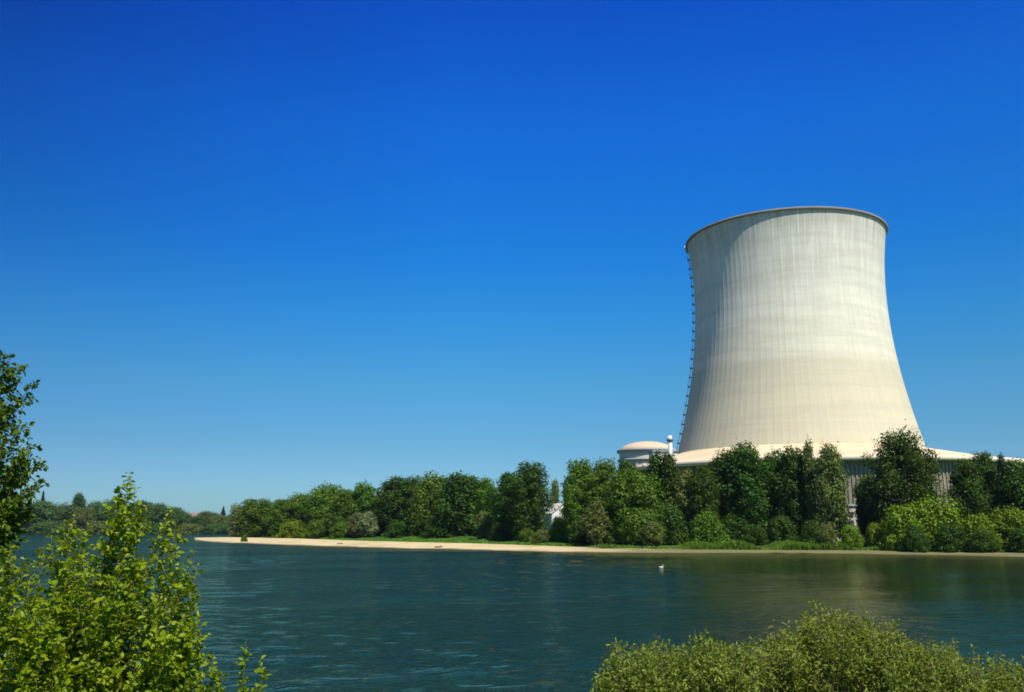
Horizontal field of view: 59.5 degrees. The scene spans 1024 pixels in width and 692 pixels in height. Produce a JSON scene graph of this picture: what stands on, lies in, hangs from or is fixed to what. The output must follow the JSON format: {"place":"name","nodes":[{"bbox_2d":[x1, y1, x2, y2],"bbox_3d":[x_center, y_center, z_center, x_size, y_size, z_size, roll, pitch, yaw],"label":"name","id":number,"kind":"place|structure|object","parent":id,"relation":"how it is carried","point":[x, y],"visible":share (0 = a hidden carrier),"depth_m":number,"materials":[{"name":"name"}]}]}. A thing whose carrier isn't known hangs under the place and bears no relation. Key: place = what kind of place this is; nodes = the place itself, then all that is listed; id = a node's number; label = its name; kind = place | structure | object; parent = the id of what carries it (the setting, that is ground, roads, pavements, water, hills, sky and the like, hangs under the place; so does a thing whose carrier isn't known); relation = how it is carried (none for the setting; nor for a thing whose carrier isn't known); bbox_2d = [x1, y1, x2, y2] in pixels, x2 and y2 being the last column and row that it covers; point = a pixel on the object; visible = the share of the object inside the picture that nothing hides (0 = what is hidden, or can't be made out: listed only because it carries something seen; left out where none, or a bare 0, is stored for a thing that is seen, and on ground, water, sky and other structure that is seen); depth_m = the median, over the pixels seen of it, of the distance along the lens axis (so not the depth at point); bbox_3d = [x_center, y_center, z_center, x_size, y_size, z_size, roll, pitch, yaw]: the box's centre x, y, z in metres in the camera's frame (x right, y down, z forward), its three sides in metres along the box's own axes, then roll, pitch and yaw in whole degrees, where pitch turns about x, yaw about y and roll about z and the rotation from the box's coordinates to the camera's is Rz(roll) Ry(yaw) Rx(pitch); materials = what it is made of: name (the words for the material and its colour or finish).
{"place":"outdoors","nodes":[
{"label":"outdoors","id":0,"kind":"place"},
{"bbox_2d":[0,534,1023,691],"bbox_3d":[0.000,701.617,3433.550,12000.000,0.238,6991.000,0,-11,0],"label":"river","id":1,"kind":"structure","parent":0,"point":[325,619],"depth_m":58.87,"materials":[{"name":"liquid"}]},
{"bbox_2d":[0,0,1023,516],"label":"sky","id":2,"kind":"structure","parent":0,"point":[256,249],"materials":[{"name":"blue"}]},
{"bbox_2d":[162,532,866,548],"bbox_3d":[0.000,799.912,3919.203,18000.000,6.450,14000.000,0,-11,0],"label":"ground","id":3,"kind":"structure","parent":0,"point":[570,544],"depth_m":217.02,"materials":[{"name":"green plant"}]},
{"bbox_2d":[0,349,49,591],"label":"young tree","id":4,"kind":"object","parent":3,"relation":"on","point":[12,502],"visible":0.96,"depth_m":9.42,"materials":[{"name":"green plant"}]},
{"bbox_2d":[16,499,65,533],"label":"broadleaf tree","id":5,"kind":"object","parent":3,"relation":"on","point":[42,509],"visible":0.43,"depth_m":738.30,"materials":[{"name":"green plant"}]},
{"bbox_2d":[27,519,68,533],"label":"bush","id":6,"kind":"object","parent":3,"relation":"on","point":[45,527],"visible":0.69,"depth_m":724.85,"materials":[{"name":"green plant"}]},
{"bbox_2d":[45,502,79,532],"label":"broadleaf tree","id":7,"kind":"object","parent":3,"relation":"on","point":[67,512],"visible":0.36,"depth_m":743.22,"materials":[{"name":"green plant"}]},
{"bbox_2d":[64,507,97,532],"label":"broadleaf tree","id":8,"kind":"object","parent":3,"relation":"on","point":[82,516],"visible":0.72,"depth_m":736.24,"materials":[{"name":"green plant"}]},
{"bbox_2d":[76,520,120,533],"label":"bush","id":9,"kind":"object","parent":3,"relation":"on","point":[97,527],"visible":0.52,"depth_m":724.92,"materials":[{"name":"green plant"}]},
{"bbox_2d":[84,499,115,524],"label":"broadleaf tree","id":10,"kind":"object","parent":3,"relation":"on","point":[99,509],"visible":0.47,"depth_m":746.40,"materials":[{"name":"green plant"}]},
{"bbox_2d":[0,472,207,691],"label":"leafy shrub","id":11,"kind":"object","parent":3,"relation":"on","point":[79,663],"visible":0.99,"depth_m":7.59,"materials":[{"name":"green plant"}]},
{"bbox_2d":[129,520,161,533],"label":"bush","id":12,"kind":"object","parent":3,"relation":"on","point":[154,529],"visible":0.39,"depth_m":725.81,"materials":[{"name":"green plant"}]},
{"bbox_2d":[136,502,175,532],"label":"broadleaf tree","id":13,"kind":"object","parent":3,"relation":"on","point":[156,512],"visible":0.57,"depth_m":745.24,"materials":[{"name":"green plant"}]},
{"bbox_2d":[173,511,191,530],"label":"broadleaf tree","id":14,"kind":"object","parent":3,"relation":"on","point":[181,518],"visible":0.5,"depth_m":751.63,"materials":[{"name":"green plant"}]},
{"bbox_2d":[171,522,201,533],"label":"bush","id":15,"kind":"object","parent":3,"relation":"on","point":[187,528],"visible":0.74,"depth_m":722.21,"materials":[{"name":"green plant"}]},
{"bbox_2d":[164,621,228,691],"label":"sapling","id":16,"kind":"object","parent":3,"relation":"on","point":[211,675],"visible":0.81,"depth_m":7.61,"materials":[{"name":"green plant"}]},
{"bbox_2d":[198,522,230,533],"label":"bush","id":17,"kind":"object","parent":3,"relation":"on","point":[215,528],"visible":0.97,"depth_m":720.96,"materials":[{"name":"green plant"}]},
{"bbox_2d":[204,514,230,525],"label":"broadleaf tree","id":18,"kind":"object","parent":3,"relation":"on","point":[220,518],"visible":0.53,"depth_m":746.53,"materials":[{"name":"green plant"}]},
{"bbox_2d":[227,502,243,536],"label":"poplar tree","id":19,"kind":"object","parent":3,"relation":"on","point":[234,518],"visible":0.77,"depth_m":411.06,"materials":[{"name":"green plant"}]},
{"bbox_2d":[233,639,251,691],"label":"sapling","id":20,"kind":"object","parent":3,"relation":"on","point":[242,663],"visible":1,"depth_m":7.62,"materials":[{"name":"green plant"}]},
{"bbox_2d":[250,655,271,691],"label":"sapling","id":21,"kind":"object","parent":3,"relation":"on","point":[262,672],"visible":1,"depth_m":7.67,"materials":[{"name":"green plant"}]},
{"bbox_2d":[263,498,298,537],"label":"broadleaf tree","id":22,"kind":"object","parent":3,"relation":"on","point":[276,512],"visible":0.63,"depth_m":388.44,"materials":[{"name":"green plant"}]},
{"bbox_2d":[275,518,307,537],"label":"bush","id":23,"kind":"object","parent":3,"relation":"on","point":[292,528],"visible":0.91,"depth_m":373.80,"materials":[{"name":"green plant"}]},
{"bbox_2d":[275,491,311,532],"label":"broadleaf tree","id":24,"kind":"object","parent":3,"relation":"on","point":[297,501],"visible":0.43,"depth_m":388.23,"materials":[{"name":"green plant"}]},
{"bbox_2d":[302,518,331,537],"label":"bush","id":25,"kind":"object","parent":3,"relation":"on","point":[317,529],"visible":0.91,"depth_m":361.23,"materials":[{"name":"green plant"}]},
{"bbox_2d":[300,481,348,528],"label":"broadleaf tree","id":26,"kind":"object","parent":3,"relation":"on","point":[319,497],"visible":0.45,"depth_m":378.69,"materials":[{"name":"green plant"}]},
{"bbox_2d":[327,520,351,537],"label":"bush","id":27,"kind":"object","parent":3,"relation":"on","point":[341,529],"visible":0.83,"depth_m":346.33,"materials":[{"name":"green plant"}]},
{"bbox_2d":[324,488,359,530],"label":"broadleaf tree","id":28,"kind":"object","parent":3,"relation":"on","point":[337,514],"visible":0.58,"depth_m":355.95,"materials":[{"name":"green plant"}]},
{"bbox_2d":[347,512,362,537],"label":"willow tree","id":29,"kind":"object","parent":3,"relation":"on","point":[353,530],"visible":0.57,"depth_m":341.22,"materials":[{"name":"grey plant"}]},
{"bbox_2d":[339,479,379,536],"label":"broadleaf tree","id":30,"kind":"object","parent":3,"relation":"on","point":[365,494],"visible":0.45,"depth_m":354.14,"materials":[{"name":"green plant"}]},
{"bbox_2d":[354,509,380,537],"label":"willow tree","id":31,"kind":"object","parent":3,"relation":"on","point":[367,523],"visible":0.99,"depth_m":332.57,"materials":[{"name":"green plant"}]},
{"bbox_2d":[373,475,410,532],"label":"broadleaf tree","id":32,"kind":"object","parent":3,"relation":"on","point":[389,504],"visible":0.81,"depth_m":337.35,"materials":[{"name":"green plant"}]},
{"bbox_2d":[383,520,421,536],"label":"bush","id":33,"kind":"object","parent":3,"relation":"on","point":[399,529],"visible":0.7,"depth_m":320.41,"materials":[{"name":"green plant"}]},
{"bbox_2d":[397,475,422,523],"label":"broadleaf tree","id":34,"kind":"object","parent":3,"relation":"on","point":[410,493],"visible":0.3,"depth_m":338.72,"materials":[{"name":"green plant"}]},
{"bbox_2d":[406,470,448,535],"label":"broadleaf tree","id":35,"kind":"object","parent":3,"relation":"on","point":[423,508],"visible":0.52,"depth_m":318.07,"materials":[{"name":"green plant"}]},
{"bbox_2d":[420,515,465,537],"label":"bush","id":36,"kind":"object","parent":3,"relation":"on","point":[433,527],"visible":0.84,"depth_m":299.36,"materials":[{"name":"green plant"}]},
{"bbox_2d":[425,470,496,535],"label":"broadleaf tree","id":37,"kind":"object","parent":3,"relation":"on","point":[461,488],"visible":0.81,"depth_m":300.56,"materials":[{"name":"green plant"}]},
{"bbox_2d":[464,475,497,530],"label":"broadleaf tree","id":38,"kind":"object","parent":3,"relation":"on","point":[483,485],"visible":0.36,"depth_m":299.43,"materials":[{"name":"green plant"}]},
{"bbox_2d":[472,511,493,538],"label":"bush","id":39,"kind":"object","parent":3,"relation":"on","point":[482,530],"visible":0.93,"depth_m":273.23,"materials":[{"name":"green plant"}]},
{"bbox_2d":[476,487,497,526],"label":"broadleaf tree","id":40,"kind":"object","parent":3,"relation":"on","point":[486,508],"visible":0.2,"depth_m":294.66,"materials":[{"name":"green plant"}]},
{"bbox_2d":[488,521,513,540],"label":"bush","id":41,"kind":"object","parent":3,"relation":"on","point":[497,533],"visible":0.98,"depth_m":262.86,"materials":[{"name":"green plant"}]},
{"bbox_2d":[488,471,527,538],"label":"broadleaf tree","id":42,"kind":"object","parent":3,"relation":"on","point":[503,493],"visible":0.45,"depth_m":266.51,"materials":[{"name":"green plant"}]},
{"bbox_2d":[517,528,538,541],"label":"bush","id":43,"kind":"object","parent":3,"relation":"on","point":[525,534],"visible":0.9,"depth_m":241.92,"materials":[{"name":"green plant"}]},
{"bbox_2d":[504,459,557,537],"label":"broadleaf tree","id":44,"kind":"object","parent":3,"relation":"on","point":[528,509],"visible":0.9,"depth_m":254.73,"materials":[{"name":"green plant"}]},
{"bbox_2d":[531,530,553,543],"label":"bush","id":45,"kind":"object","parent":3,"relation":"on","point":[540,536],"visible":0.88,"depth_m":233.35,"materials":[{"name":"green plant"}]},
{"bbox_2d":[543,503,562,528],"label":"white house","id":46,"kind":"structure","parent":3,"relation":"on","point":[554,513],"depth_m":325.33,"materials":[{"name":"grey"}]},
{"bbox_2d":[548,515,567,542],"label":"bush","id":47,"kind":"object","parent":3,"relation":"on","point":[556,530],"visible":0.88,"depth_m":232.38,"materials":[{"name":"green plant"}]},
{"bbox_2d":[558,481,586,539],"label":"broadleaf tree","id":48,"kind":"object","parent":3,"relation":"on","point":[571,505],"visible":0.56,"depth_m":227.37,"materials":[{"name":"green plant"}]},
{"bbox_2d":[556,456,593,520],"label":"broadleaf tree","id":49,"kind":"object","parent":3,"relation":"on","point":[577,474],"visible":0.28,"depth_m":237.44,"materials":[{"name":"green plant"}]},
{"bbox_2d":[568,514,591,544],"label":"bush","id":50,"kind":"object","parent":3,"relation":"on","point":[577,535],"visible":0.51,"depth_m":216.91,"materials":[{"name":"green plant"}]},
{"bbox_2d":[579,498,611,544],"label":"willow tree","id":51,"kind":"object","parent":3,"relation":"on","point":[594,529],"visible":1,"depth_m":209.49,"materials":[{"name":"green plant"}]},
{"bbox_2d":[581,456,619,521],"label":"broadleaf tree","id":52,"kind":"object","parent":3,"relation":"on","point":[600,476],"visible":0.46,"depth_m":225.95,"materials":[{"name":"green plant"}]},
{"bbox_2d":[603,516,629,544],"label":"bush","id":53,"kind":"object","parent":3,"relation":"on","point":[613,530],"visible":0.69,"depth_m":210.29,"materials":[{"name":"green plant"}]},
{"bbox_2d":[616,456,638,511],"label":"broadleaf tree","id":54,"kind":"object","parent":3,"relation":"on","point":[625,464],"visible":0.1,"depth_m":230.77,"materials":[{"name":"green plant"}]},
{"bbox_2d":[599,465,671,536],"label":"broadleaf tree","id":55,"kind":"object","parent":3,"relation":"on","point":[634,489],"visible":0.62,"depth_m":213.46,"materials":[{"name":"green plant"}]},
{"bbox_2d":[619,507,668,544],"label":"bush","id":56,"kind":"object","parent":3,"relation":"on","point":[637,520],"visible":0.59,"depth_m":202.43,"materials":[{"name":"green plant"}]},
{"bbox_2d":[617,441,676,467],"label":"reactor building","id":57,"kind":"structure","parent":3,"relation":"on","point":[637,453],"depth_m":582.89,"materials":[{"name":"beige concrete"}]},
{"bbox_2d":[636,521,663,545],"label":"bush","id":58,"kind":"object","parent":3,"relation":"on","point":[650,535],"visible":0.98,"depth_m":197.24,"materials":[{"name":"green plant"}]},
{"bbox_2d":[646,447,663,504],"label":"poplar tree","id":59,"kind":"object","parent":3,"relation":"on","point":[655,460],"visible":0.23,"depth_m":220.14,"materials":[{"name":"green plant"}]},
{"bbox_2d":[658,449,677,504],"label":"poplar tree","id":60,"kind":"object","parent":3,"relation":"on","point":[668,469],"visible":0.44,"depth_m":216.91,"materials":[{"name":"green plant"}]},
{"bbox_2d":[655,501,690,544],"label":"bush","id":61,"kind":"object","parent":3,"relation":"on","point":[672,519],"visible":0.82,"depth_m":202.87,"materials":[{"name":"green plant"}]},
{"bbox_2d":[590,625,772,691],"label":"willow bush","id":62,"kind":"object","parent":3,"relation":"on","point":[717,664],"visible":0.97,"depth_m":8.71,"materials":[{"name":"green plant"}]},
{"bbox_2d":[666,465,697,540],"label":"willow tree","id":63,"kind":"object","parent":3,"relation":"on","point":[679,499],"visible":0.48,"depth_m":211.45,"materials":[{"name":"green plant"}]},
{"bbox_2d":[682,465,720,528],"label":"broadleaf tree","id":64,"kind":"object","parent":3,"relation":"on","point":[701,485],"visible":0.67,"depth_m":208.65,"materials":[{"name":"green plant"}]},
{"bbox_2d":[687,509,729,543],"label":"bush","id":65,"kind":"object","parent":3,"relation":"on","point":[708,527],"visible":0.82,"depth_m":193.26,"materials":[{"name":"green plant"}]},
{"bbox_2d":[702,445,755,523],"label":"broadleaf tree","id":66,"kind":"object","parent":3,"relation":"on","point":[717,468],"visible":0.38,"depth_m":213.89,"materials":[{"name":"green plant"}]},
{"bbox_2d":[721,512,750,540],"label":"bush","id":67,"kind":"object","parent":3,"relation":"on","point":[731,524],"visible":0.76,"depth_m":205.83,"materials":[{"name":"green plant"}]},
{"bbox_2d":[719,440,777,532],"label":"broadleaf tree","id":68,"kind":"object","parent":3,"relation":"on","point":[748,462],"visible":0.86,"depth_m":209.56,"materials":[{"name":"green plant"}]},
{"bbox_2d":[740,523,768,545],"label":"bush","id":69,"kind":"object","parent":3,"relation":"on","point":[756,535],"visible":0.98,"depth_m":197.83,"materials":[{"name":"green plant"}]},
{"bbox_2d":[761,446,790,539],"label":"broadleaf tree","id":70,"kind":"object","parent":3,"relation":"on","point":[773,473],"visible":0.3,"depth_m":210.91,"materials":[{"name":"green plant"}]},
{"bbox_2d":[765,512,800,543],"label":"bush","id":71,"kind":"object","parent":3,"relation":"on","point":[781,528],"visible":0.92,"depth_m":201.44,"materials":[{"name":"green plant"}]},
{"bbox_2d":[545,543,1023,552],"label":"waterside plants","id":72,"kind":"object","parent":3,"relation":"on","point":[640,546],"visible":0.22,"depth_m":196.59,"materials":[{"name":"green plant"}]},
{"bbox_2d":[767,444,816,539],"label":"broadleaf tree","id":73,"kind":"object","parent":3,"relation":"on","point":[792,482],"visible":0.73,"depth_m":206.66,"materials":[{"name":"green plant"}]},
{"bbox_2d":[798,519,819,542],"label":"bush","id":74,"kind":"object","parent":3,"relation":"on","point":[808,531],"visible":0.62,"depth_m":194.90,"materials":[{"name":"green plant"}]},
{"bbox_2d":[802,434,817,523],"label":"poplar tree","id":75,"kind":"object","parent":3,"relation":"on","point":[807,460],"visible":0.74,"depth_m":203.81,"materials":[{"name":"green plant"}]},
{"bbox_2d":[619,206,1023,524],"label":"cooling tower","id":76,"kind":"structure","parent":3,"relation":"on","point":[793,344],"depth_m":339.39,"materials":[{"name":"concrete"}]},
{"bbox_2d":[814,522,838,549],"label":"bush","id":77,"kind":"object","parent":3,"relation":"on","point":[824,533],"visible":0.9,"depth_m":186.94,"materials":[{"name":"green plant"}]},
{"bbox_2d":[804,441,853,538],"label":"broadleaf tree","id":78,"kind":"object","parent":3,"relation":"on","point":[831,508],"visible":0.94,"depth_m":199.23,"materials":[{"name":"green plant"}]},
{"bbox_2d":[731,600,932,691],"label":"willow bush","id":79,"kind":"object","parent":3,"relation":"on","point":[820,658],"visible":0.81,"depth_m":9.09,"materials":[{"name":"green plant"}]},
{"bbox_2d":[837,524,867,548],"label":"bush","id":80,"kind":"object","parent":3,"relation":"on","point":[850,536],"visible":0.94,"depth_m":186.77,"materials":[{"name":"green plant"}]},
{"bbox_2d":[852,470,880,540],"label":"broadleaf tree","id":81,"kind":"object","parent":3,"relation":"on","point":[861,524],"visible":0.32,"depth_m":203.39,"materials":[{"name":"green plant"}]},
{"bbox_2d":[864,522,883,546],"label":"bush","id":82,"kind":"object","parent":3,"relation":"on","point":[874,534],"visible":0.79,"depth_m":186.07,"materials":[{"name":"green plant"}]},
{"bbox_2d":[854,419,949,530],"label":"broadleaf tree","id":83,"kind":"object","parent":3,"relation":"on","point":[902,453],"visible":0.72,"depth_m":192.69,"materials":[{"name":"green plant"}]},
{"bbox_2d":[911,493,964,548],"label":"bush","id":84,"kind":"object","parent":3,"relation":"on","point":[934,515],"visible":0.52,"depth_m":180.98,"materials":[{"name":"green plant"}]},
{"bbox_2d":[879,631,1023,691],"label":"willow bush","id":85,"kind":"object","parent":3,"relation":"on","point":[949,675],"visible":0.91,"depth_m":8.88,"materials":[{"name":"green plant"}]},
{"bbox_2d":[943,455,995,525],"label":"broadleaf tree","id":86,"kind":"object","parent":3,"relation":"on","point":[967,486],"visible":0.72,"depth_m":190.46,"materials":[{"name":"green plant"}]},
{"bbox_2d":[965,528,1001,552],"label":"bush","id":87,"kind":"object","parent":3,"relation":"on","point":[984,541],"visible":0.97,"depth_m":168.76,"materials":[{"name":"green plant"}]},
{"bbox_2d":[963,511,1004,550],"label":"bush","id":88,"kind":"object","parent":3,"relation":"on","point":[977,522],"visible":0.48,"depth_m":173.71,"materials":[{"name":"green plant"}]},
{"bbox_2d":[968,450,1000,519],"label":"broadleaf tree","id":89,"kind":"object","parent":3,"relation":"on","point":[984,460],"visible":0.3,"depth_m":195.34,"materials":[{"name":"green plant"}]},
{"bbox_2d":[994,452,1009,513],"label":"poplar tree","id":90,"kind":"object","parent":3,"relation":"on","point":[1001,462],"visible":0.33,"depth_m":191.41,"materials":[{"name":"green plant"}]},
{"bbox_2d":[986,456,1023,514],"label":"broadleaf tree","id":91,"kind":"object","parent":3,"relation":"on","point":[1012,481],"visible":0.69,"depth_m":187.85,"materials":[{"name":"green plant"}]},
{"bbox_2d":[988,503,1023,548],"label":"bush","id":92,"kind":"object","parent":3,"relation":"on","point":[1006,521],"visible":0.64,"depth_m":173.43,"materials":[{"name":"green plant"}]},
{"bbox_2d":[1003,526,1023,552],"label":"bush","id":93,"kind":"object","parent":3,"relation":"on","point":[1015,541],"visible":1,"depth_m":166.00,"materials":[{"name":"green plant"}]},
{"bbox_2d":[195,537,1023,556],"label":"sandbank","id":94,"kind":"structure","parent":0,"point":[382,544],"depth_m":209.50,"materials":[{"name":"beige sand"}]},
{"bbox_2d":[233,497,273,536],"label":"broadleaf tree","id":95,"kind":"object","parent":94,"relation":"on","point":[253,524],"visible":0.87,"depth_m":407.51,"materials":[{"name":"green plant"}]},
{"bbox_2d":[669,539,900,550],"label":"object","id":96,"kind":"object","parent":94,"relation":"on","point":[731,544],"visible":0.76,"depth_m":187.74,"materials":[{"name":"green plant"}]},
{"bbox_2d":[876,501,933,550],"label":"bush","id":97,"kind":"object","parent":94,"relation":"on","point":[896,523],"visible":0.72,"depth_m":181.23,"materials":[{"name":"green plant"}]},
{"bbox_2d":[898,523,934,552],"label":"bush","id":98,"kind":"object","parent":94,"relation":"on","point":[917,541],"visible":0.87,"depth_m":174.87,"materials":[{"name":"green plant"}]},
{"bbox_2d":[931,522,968,552],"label":"bush","id":99,"kind":"object","parent":94,"relation":"on","point":[949,538],"visible":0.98,"depth_m":172.56,"materials":[{"name":"green plant"}]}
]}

